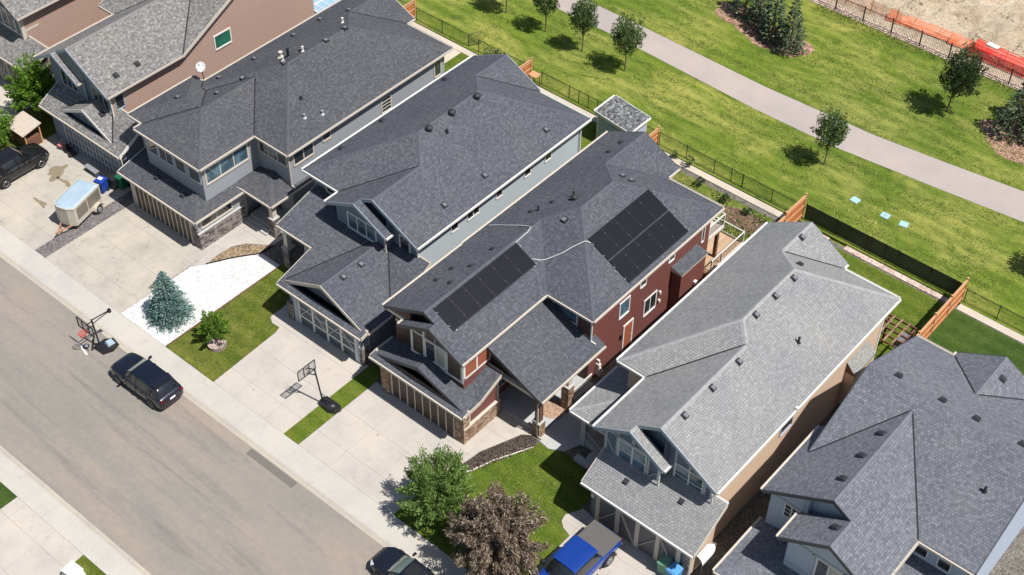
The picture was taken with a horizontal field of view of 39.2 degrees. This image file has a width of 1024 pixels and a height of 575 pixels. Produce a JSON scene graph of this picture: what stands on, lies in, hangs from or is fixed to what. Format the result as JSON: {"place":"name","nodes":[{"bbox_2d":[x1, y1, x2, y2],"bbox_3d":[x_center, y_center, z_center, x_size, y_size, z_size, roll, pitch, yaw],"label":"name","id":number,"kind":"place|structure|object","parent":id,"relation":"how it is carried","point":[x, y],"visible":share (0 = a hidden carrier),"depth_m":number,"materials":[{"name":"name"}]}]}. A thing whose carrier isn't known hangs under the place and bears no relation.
{"place":"outdoors","nodes":[
{"label":"outdoors","id":0,"kind":"place"},
{"bbox_2d":[0,482,16,508],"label":"lawn","id":1,"kind":"structure","parent":0,"point":[7,495],"depth_m":77.87,"materials":[{"name":"green plant"}]},
{"bbox_2d":[0,77,35,122],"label":"driveway","id":2,"kind":"structure","parent":0,"point":[5,102],"depth_m":102.71,"materials":[{"name":"concrete"}]},
{"bbox_2d":[0,107,55,149],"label":"lawn","id":3,"kind":"structure","parent":0,"point":[47,127],"depth_m":100.72,"materials":[{"name":"green plant"}]},
{"bbox_2d":[0,109,15,145],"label":"round bush","id":4,"kind":"object","parent":3,"relation":"on","point":[5,130],"visible":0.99,"depth_m":97.98,"materials":[{"name":"green plant"}]},
{"bbox_2d":[6,111,43,145],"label":"playhouse","id":5,"kind":"object","parent":3,"relation":"on","point":[24,125],"visible":0.97,"depth_m":98.61,"materials":[{"name":"brown wood"}]},
{"bbox_2d":[2,49,54,117],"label":"leafy tree","id":6,"kind":"object","parent":3,"relation":"on","point":[34,83],"visible":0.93,"depth_m":98.92,"materials":[{"name":"green plant"}]},
{"bbox_2d":[0,497,82,574],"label":"driveway","id":7,"kind":"structure","parent":0,"point":[32,542],"depth_m":75.62,"materials":[{"name":"concrete"}]},
{"bbox_2d":[0,134,131,249],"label":"driveway","id":8,"kind":"structure","parent":0,"point":[27,219],"depth_m":95.55,"materials":[{"name":"concrete"}]},
{"bbox_2d":[0,143,49,188],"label":"parked crossover","id":9,"kind":"object","parent":8,"relation":"on","point":[15,162],"visible":1,"depth_m":96.14,"materials":[{"name":"black paint"}]},
{"bbox_2d":[53,178,103,234],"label":"box trailer","id":10,"kind":"object","parent":8,"relation":"on","point":[78,201],"visible":1,"depth_m":92.75,"materials":[{"name":"metal"}]},
{"bbox_2d":[0,445,150,574],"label":"pavement","id":11,"kind":"structure","parent":0,"point":[92,543],"depth_m":76.83,"materials":[{"name":"concrete"}]},
{"bbox_2d":[61,555,105,574],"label":"lawn","id":12,"kind":"structure","parent":0,"point":[87,565],"depth_m":74.71,"materials":[{"name":"green plant"}]},
{"bbox_2d":[61,561,85,574],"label":"utility pedestal","id":13,"kind":"object","parent":12,"relation":"on","point":[71,568],"visible":1,"depth_m":73.97,"materials":[{"name":"white metal"}]},
{"bbox_2d":[35,190,133,257],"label":"gravel strip","id":14,"kind":"object","parent":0,"point":[81,228],"visible":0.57,"depth_m":93.40,"materials":[{"name":"grey gravel"}]},
{"bbox_2d":[46,202,207,312],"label":"driveway","id":15,"kind":"structure","parent":0,"point":[141,246],"depth_m":91.42,"materials":[{"name":"concrete"}]},
{"bbox_2d":[0,257,383,574],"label":"road","id":16,"kind":"structure","parent":0,"point":[82,433],"depth_m":79.46,"materials":[{"name":"grey asphalt"}]},
{"bbox_2d":[76,308,118,354],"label":"basketball hoop","id":17,"kind":"object","parent":16,"relation":"on","point":[106,346],"visible":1,"depth_m":85.50,"materials":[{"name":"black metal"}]},
{"bbox_2d":[110,352,183,408],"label":"parked suv","id":18,"kind":"object","parent":16,"relation":"on","point":[152,384],"visible":1,"depth_m":82.30,"materials":[{"name":"black paint"}]},
{"bbox_2d":[246,449,296,487],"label":"asphalt patch","id":19,"kind":"object","parent":16,"relation":"on","point":[272,468],"visible":1,"depth_m":79.56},
{"bbox_2d":[370,545,434,574],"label":"parked sedan","id":20,"kind":"object","parent":16,"relation":"on","point":[389,560],"visible":1,"depth_m":73.93,"materials":[{"name":"black paint"}]},
{"bbox_2d":[121,254,278,345],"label":"white rock bed","id":21,"kind":"object","parent":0,"point":[215,286],"visible":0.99,"depth_m":89.49,"materials":[{"name":"stone"}]},
{"bbox_2d":[146,271,195,334],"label":"blue spruce","id":22,"kind":"object","parent":21,"relation":"on","point":[161,299],"visible":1,"depth_m":86.42,"materials":[{"name":"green plant"}]},
{"bbox_2d":[167,264,289,381],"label":"lawn","id":23,"kind":"structure","parent":0,"point":[219,363],"depth_m":86.81,"materials":[{"name":"green plant"}]},
{"bbox_2d":[196,309,230,342],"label":"leafy shrub tree","id":24,"kind":"object","parent":23,"relation":"on","point":[211,325],"visible":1,"depth_m":84.81,"materials":[{"name":"green plant"}]},
{"bbox_2d":[207,335,226,351],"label":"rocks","id":25,"kind":"object","parent":23,"relation":"on","point":[218,345],"visible":0.87,"depth_m":85.69,"materials":[{"name":"grey stone"}]},
{"bbox_2d":[0,225,473,574],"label":"pavement","id":26,"kind":"structure","parent":0,"point":[365,513],"depth_m":82.02,"materials":[{"name":"concrete"}]},
{"bbox_2d":[191,222,282,265],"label":"front walk","id":27,"kind":"structure","parent":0,"point":[244,233],"depth_m":92.56,"materials":[{"name":"concrete"}]},
{"bbox_2d":[210,244,268,261],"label":"planting bed","id":28,"kind":"object","parent":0,"point":[244,249],"visible":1,"depth_m":91.85,"materials":[{"name":"beige gravel"}]},
{"bbox_2d":[214,308,367,433],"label":"driveway","id":29,"kind":"structure","parent":0,"point":[269,368],"depth_m":84.41,"materials":[{"name":"concrete"}]},
{"bbox_2d":[284,362,380,444],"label":"lawn","id":30,"kind":"structure","parent":0,"point":[305,427],"depth_m":82.97,"materials":[{"name":"green plant"}]},
{"bbox_2d":[297,359,340,413],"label":"basketball hoop","id":31,"kind":"object","parent":30,"relation":"on","point":[327,404],"visible":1,"depth_m":82.25,"materials":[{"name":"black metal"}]},
{"bbox_2d":[299,382,531,513],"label":"driveway","id":32,"kind":"structure","parent":0,"point":[348,444],"depth_m":80.91,"materials":[{"name":"concrete"}]},
{"bbox_2d":[393,442,591,574],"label":"lawn","id":33,"kind":"structure","parent":0,"point":[555,534],"depth_m":78.53,"materials":[{"name":"green plant"}]},
{"bbox_2d":[395,443,477,527],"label":"leafy tree","id":34,"kind":"object","parent":33,"relation":"on","point":[444,489],"visible":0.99,"depth_m":74.95,"materials":[{"name":"green plant"}]},
{"bbox_2d":[444,480,552,574],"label":"purple leaf tree","id":35,"kind":"object","parent":33,"relation":"on","point":[489,534],"visible":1,"depth_m":71.81,"materials":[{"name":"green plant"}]},
{"bbox_2d":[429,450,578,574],"bbox_3d":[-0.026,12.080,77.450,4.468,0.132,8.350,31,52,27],"label":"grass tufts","id":36,"kind":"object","parent":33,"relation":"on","point":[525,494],"visible":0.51,"depth_m":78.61,"materials":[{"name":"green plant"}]},
{"bbox_2d":[461,435,537,469],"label":"planting bed","id":37,"kind":"object","parent":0,"point":[510,444],"visible":0.77,"depth_m":80.53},
{"bbox_2d":[464,442,535,473],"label":"bed plants","id":38,"kind":"object","parent":37,"relation":"on","point":[481,463],"visible":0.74,"depth_m":79.97,"materials":[{"name":"green plant"}]},
{"bbox_2d":[10,74,1023,574],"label":"side yard","id":39,"kind":"structure","parent":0,"point":[756,506],"depth_m":78.08,"materials":[{"name":"grey gravel"}]},
{"bbox_2d":[0,0,108,84],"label":"grey roofed house","id":40,"kind":"structure","parent":39,"relation":"on","point":[29,26],"depth_m":102.34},
{"bbox_2d":[0,6,17,31],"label":"window","id":41,"kind":"structure","parent":40,"relation":"in","point":[8,20],"depth_m":101.77,"materials":[{"name":"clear glass"}]},
{"bbox_2d":[0,59,18,84],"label":"roof","id":42,"kind":"structure","parent":40,"relation":"in","point":[5,69],"depth_m":103.25,"materials":[{"name":"grey"}]},
{"bbox_2d":[33,0,337,183],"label":"grey roofed house","id":43,"kind":"structure","parent":39,"relation":"on","point":[117,65],"depth_m":97.06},
{"bbox_2d":[64,124,119,173],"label":"garage door","id":44,"kind":"structure","parent":43,"relation":"in","point":[76,141],"depth_m":97.26,"materials":[{"name":"grey metal"}]},
{"bbox_2d":[213,27,231,50],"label":"window","id":45,"kind":"structure","parent":43,"relation":"in","point":[223,38],"depth_m":99.93,"materials":[{"name":"green glass"}]},
{"bbox_2d":[165,265,281,346],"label":"bed edging","id":46,"kind":"object","parent":39,"relation":"on","point":[224,305],"visible":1,"depth_m":88.49,"materials":[{"name":"grey wood"}]},
{"bbox_2d":[116,0,453,249],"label":"slate roofed house","id":47,"kind":"structure","parent":39,"relation":"on","point":[224,151],"depth_m":92.35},
{"bbox_2d":[133,185,193,243],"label":"garage door","id":48,"kind":"structure","parent":47,"relation":"in","point":[146,202],"depth_m":92.89,"materials":[{"name":"beige metal"}]},
{"bbox_2d":[200,202,232,228],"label":"window","id":49,"kind":"structure","parent":47,"relation":"in","point":[228,207],"depth_m":91.51,"materials":[{"name":"clear glass"}]},
{"bbox_2d":[203,143,249,185],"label":"window","id":50,"kind":"structure","parent":47,"relation":"in","point":[214,172],"depth_m":90.55,"materials":[{"name":"blue glass"}]},
{"bbox_2d":[258,141,287,167],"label":"window","id":51,"kind":"structure","parent":47,"relation":"in","point":[263,148],"depth_m":91.14,"materials":[{"name":"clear glass"}]},
{"bbox_2d":[292,142,314,166],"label":"window","id":52,"kind":"structure","parent":47,"relation":"in","point":[307,151],"depth_m":91.19,"materials":[{"name":"clear glass"}]},
{"bbox_2d":[275,54,591,365],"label":"slate roofed house","id":53,"kind":"structure","parent":39,"relation":"on","point":[397,198],"depth_m":87.39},
{"bbox_2d":[297,300,357,360],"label":"garage door","id":54,"kind":"structure","parent":53,"relation":"in","point":[321,326],"depth_m":85.58,"materials":[{"name":"grey metal"}]},
{"bbox_2d":[346,210,376,241],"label":"window","id":55,"kind":"structure","parent":53,"relation":"in","point":[355,223],"depth_m":86.27,"materials":[{"name":"blue glass"}]},
{"bbox_2d":[697,544,714,574],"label":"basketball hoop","id":56,"kind":"object","parent":39,"relation":"on","point":[705,554],"visible":1,"depth_m":74.13,"materials":[{"name":"plastic"}]},
{"bbox_2d":[569,222,901,574],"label":"light roofed house","id":57,"kind":"structure","parent":39,"relation":"on","point":[706,409],"depth_m":76.18,"materials":[{"name":"grey"}]},
{"bbox_2d":[617,438,646,472],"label":"window","id":58,"kind":"structure","parent":57,"relation":"in","point":[624,449],"depth_m":74.17,"materials":[{"name":"blue glass"}]},
{"bbox_2d":[594,496,680,563],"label":"garage door","id":59,"kind":"structure","parent":57,"relation":"in","point":[641,538],"depth_m":75.32,"materials":[{"name":"grey metal"}]},
{"bbox_2d":[673,462,703,493],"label":"window","id":60,"kind":"structure","parent":57,"relation":"in","point":[681,472],"depth_m":72.93,"materials":[{"name":"blue glass"}]},
{"bbox_2d":[778,193,807,221],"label":"wooden fence","id":61,"kind":"object","parent":39,"relation":"on","point":[794,213],"visible":0.26,"depth_m":93.10,"materials":[{"name":"brown wood"}]},
{"bbox_2d":[956,304,1023,343],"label":"drainage swale","id":62,"kind":"structure","parent":39,"relation":"on","point":[1008,332],"depth_m":87.90,"materials":[{"name":"concrete"}]},
{"bbox_2d":[499,375,592,428],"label":"porch floor","id":63,"kind":"structure","parent":0,"point":[517,404],"depth_m":82.86,"materials":[{"name":"concrete"}]},
{"bbox_2d":[543,399,565,418],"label":"round rug","id":64,"kind":"object","parent":63,"relation":"on","point":[553,409],"visible":0.73,"depth_m":82.43,"materials":[{"name":"beige fabric"}]},
{"bbox_2d":[368,131,744,443],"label":"red house","id":65,"kind":"structure","parent":0,"point":[593,258],"depth_m":81.73,"materials":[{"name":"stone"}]},
{"bbox_2d":[391,374,454,436],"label":"garage door","id":66,"kind":"structure","parent":65,"relation":"in","point":[401,390],"depth_m":81.56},
{"bbox_2d":[424,338,445,369],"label":"window","id":67,"kind":"structure","parent":65,"relation":"in","point":[438,355],"depth_m":79.36,"materials":[{"name":"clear glass"}]},
{"bbox_2d":[642,290,656,317],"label":"window","id":68,"kind":"structure","parent":65,"relation":"in","point":[650,303],"depth_m":85.89,"materials":[{"name":"clear glass"}]},
{"bbox_2d":[537,390,589,450],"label":"side patio","id":69,"kind":"structure","parent":0,"point":[562,433],"depth_m":81.40,"materials":[{"name":"concrete"}]},
{"bbox_2d":[580,121,596,150],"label":"back lawn","id":70,"kind":"structure","parent":0,"point":[588,134],"depth_m":100.70,"materials":[{"name":"green plant"}]},
{"bbox_2d":[594,95,650,137],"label":"garden shed","id":71,"kind":"structure","parent":70,"relation":"on","point":[615,113],"depth_m":98.51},
{"bbox_2d":[531,509,662,574],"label":"driveway","id":72,"kind":"structure","parent":0,"point":[630,559],"depth_m":75.50,"materials":[{"name":"concrete"}]},
{"bbox_2d":[536,519,622,574],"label":"pickup truck","id":73,"kind":"object","parent":72,"relation":"on","point":[592,547],"visible":0.99,"depth_m":73.65,"materials":[{"name":"blue paint"}]},
{"bbox_2d":[656,553,672,574],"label":"wheeled bin","id":74,"kind":"object","parent":72,"relation":"on","point":[664,562],"visible":0.72,"depth_m":74.11,"materials":[{"name":"green plastic"}]},
{"bbox_2d":[411,22,784,218],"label":"drainage swale","id":75,"kind":"structure","parent":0,"point":[727,187],"depth_m":98.05,"materials":[{"name":"concrete"}]},
{"bbox_2d":[397,0,1023,335],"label":"park lawn","id":76,"kind":"structure","parent":0,"point":[695,133],"depth_m":99.32,"materials":[{"name":"green plant"}]},
{"bbox_2d":[532,0,559,31],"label":"young tree","id":77,"kind":"object","parent":76,"relation":"on","point":[546,7],"visible":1,"depth_m":107.40,"materials":[{"name":"green plant"}]},
{"bbox_2d":[567,0,598,51],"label":"young tree","id":78,"kind":"object","parent":76,"relation":"on","point":[579,12],"visible":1,"depth_m":105.26,"materials":[{"name":"green plant"}]},
{"bbox_2d":[541,71,654,132],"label":"chain link fence","id":79,"kind":"object","parent":76,"relation":"on","point":[574,95],"visible":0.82,"depth_m":103.10,"materials":[{"name":"black metal"}]},
{"bbox_2d":[610,10,646,71],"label":"young tree","id":80,"kind":"object","parent":76,"relation":"on","point":[624,36],"visible":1,"depth_m":103.49,"materials":[{"name":"green plant"}]},
{"bbox_2d":[659,131,795,209],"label":"chain link fence","id":81,"kind":"object","parent":76,"relation":"on","point":[742,179],"visible":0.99,"depth_m":96.82,"materials":[{"name":"black metal"}]},
{"bbox_2d":[459,0,1023,306],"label":"grass tufts","id":82,"kind":"object","parent":76,"relation":"on","point":[822,101],"visible":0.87,"depth_m":102.85,"materials":[{"name":"green plant"}]},
{"bbox_2d":[810,106,850,164],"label":"young tree","id":83,"kind":"object","parent":76,"relation":"on","point":[835,133],"visible":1,"depth_m":96.08,"materials":[{"name":"green plant"}]},
{"bbox_2d":[804,203,962,293],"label":"chain link fence","id":84,"kind":"object","parent":76,"relation":"on","point":[898,258],"visible":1,"depth_m":91.51,"materials":[{"name":"black metal"}]},
{"bbox_2d":[963,288,1023,330],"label":"chain link fence","id":85,"kind":"object","parent":76,"relation":"on","point":[1001,307],"visible":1,"depth_m":87.97,"materials":[{"name":"black metal"}]},
{"bbox_2d":[672,171,776,242],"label":"back garden","id":86,"kind":"object","parent":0,"point":[703,189],"visible":0.03,"depth_m":96.11,"materials":[{"name":"green plant"}]},
{"bbox_2d":[719,203,767,235],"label":"garden soil","id":87,"kind":"structure","parent":0,"point":[741,215],"depth_m":94.47,"materials":[{"name":"brown soil"}]},
{"bbox_2d":[556,0,1023,221],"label":"park path","id":88,"kind":"structure","parent":0,"point":[999,197],"depth_m":101.35,"materials":[{"name":"concrete"}]},
{"bbox_2d":[590,0,1023,190],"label":"park lawn","id":89,"kind":"structure","parent":0,"point":[730,37],"depth_m":105.83,"materials":[{"name":"green plant"}]},
{"bbox_2d":[714,1,762,25],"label":"mulch bed","id":90,"kind":"object","parent":89,"relation":"on","point":[725,10],"visible":0.71,"depth_m":111.41,"materials":[{"name":"brown wood"}]},
{"bbox_2d":[727,0,765,19],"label":"pine tree","id":91,"kind":"object","parent":90,"relation":"on","point":[737,6],"visible":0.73,"depth_m":110.91,"materials":[{"name":"green plant"}]},
{"bbox_2d":[744,0,771,26],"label":"pine tree","id":92,"kind":"object","parent":90,"relation":"on","point":[758,11],"visible":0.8,"depth_m":109.68,"materials":[{"name":"green plant"}]},
{"bbox_2d":[734,23,813,56],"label":"mulch bed","id":93,"kind":"object","parent":89,"relation":"on","point":[749,33],"visible":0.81,"depth_m":108.87,"materials":[{"name":"brown wood"}]},
{"bbox_2d":[756,0,786,42],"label":"pine tree","id":94,"kind":"object","parent":93,"relation":"on","point":[772,22],"visible":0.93,"depth_m":107.91,"materials":[{"name":"green plant"}]},
{"bbox_2d":[772,0,807,55],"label":"pine tree","id":95,"kind":"object","parent":93,"relation":"on","point":[786,37],"visible":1,"depth_m":106.89,"materials":[{"name":"green plant"}]},
{"bbox_2d":[814,1,1023,96],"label":"weeds","id":96,"kind":"object","parent":89,"relation":"on","point":[941,59],"visible":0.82,"depth_m":108.92,"materials":[{"name":"green plant"}]},
{"bbox_2d":[939,38,988,112],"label":"young tree","id":97,"kind":"object","parent":89,"relation":"on","point":[958,81],"visible":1,"depth_m":99.97,"materials":[{"name":"green plant"}]},
{"bbox_2d":[979,118,1023,164],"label":"mulch bed","id":98,"kind":"object","parent":89,"relation":"on","point":[986,125],"visible":0.78,"depth_m":100.60,"materials":[{"name":"beige gravel"}]},
{"bbox_2d":[992,83,1023,141],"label":"pine tree","id":99,"kind":"object","parent":98,"relation":"on","point":[1009,112],"visible":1,"depth_m":99.98,"materials":[{"name":"green plant"}]},
{"bbox_2d":[712,335,1023,574],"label":"blue grey roofed house","id":100,"kind":"structure","parent":0,"point":[908,459],"depth_m":70.69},
{"bbox_2d":[813,557,841,574],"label":"window","id":101,"kind":"structure","parent":100,"relation":"in","point":[821,568],"depth_m":69.10,"materials":[{"name":"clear glass"}]},
{"bbox_2d":[833,246,943,358],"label":"back lawn","id":102,"kind":"structure","parent":0,"point":[914,300],"depth_m":89.17,"materials":[{"name":"green plant"}]},
{"bbox_2d":[879,314,916,347],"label":"pergola","id":103,"kind":"object","parent":102,"relation":"on","point":[885,328],"visible":0.5,"depth_m":84.14,"materials":[{"name":"brown wood"}]},
{"bbox_2d":[843,246,948,302],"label":"drainage swale","id":104,"kind":"structure","parent":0,"point":[904,278],"depth_m":90.89,"materials":[{"name":"grey concrete"}]},
{"bbox_2d":[809,0,1022,90],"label":"rock border","id":105,"kind":"object","parent":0,"point":[902,39],"depth_m":109.36,"materials":[{"name":"grey stone"}]},
{"bbox_2d":[818,0,1023,87],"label":"iron picket fence","id":106,"kind":"object","parent":105,"relation":"on","point":[919,43],"visible":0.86,"depth_m":108.44,"materials":[{"name":"black metal"}]},
{"bbox_2d":[824,0,1023,85],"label":"building site dirt","id":107,"kind":"structure","parent":0,"point":[980,14],"depth_m":110.94,"materials":[{"name":"beige soil"}]},
{"bbox_2d":[838,0,901,23],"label":"orange safety fence","id":108,"kind":"object","parent":107,"relation":"on","point":[872,5],"visible":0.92,"depth_m":111.13,"materials":[{"name":"orange plastic"}]},
{"bbox_2d":[886,8,961,42],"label":"orange safety fence","id":109,"kind":"object","parent":107,"relation":"on","point":[930,32],"visible":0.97,"depth_m":109.99,"materials":[{"name":"orange plastic"}]},
{"bbox_2d":[968,38,1023,77],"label":"red safety barrier","id":110,"kind":"object","parent":107,"relation":"on","point":[1010,58],"visible":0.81,"depth_m":106.82,"materials":[{"name":"red"}]},
{"bbox_2d":[927,309,1023,374],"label":"back lawn","id":111,"kind":"structure","parent":0,"point":[956,331],"depth_m":86.94,"materials":[{"name":"green plant"}]},
{"bbox_2d":[917,277,969,338],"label":"wooden fence","id":112,"kind":"object","parent":111,"relation":"on","point":[940,315],"visible":0.62,"depth_m":87.04,"materials":[{"name":"brown wood"}]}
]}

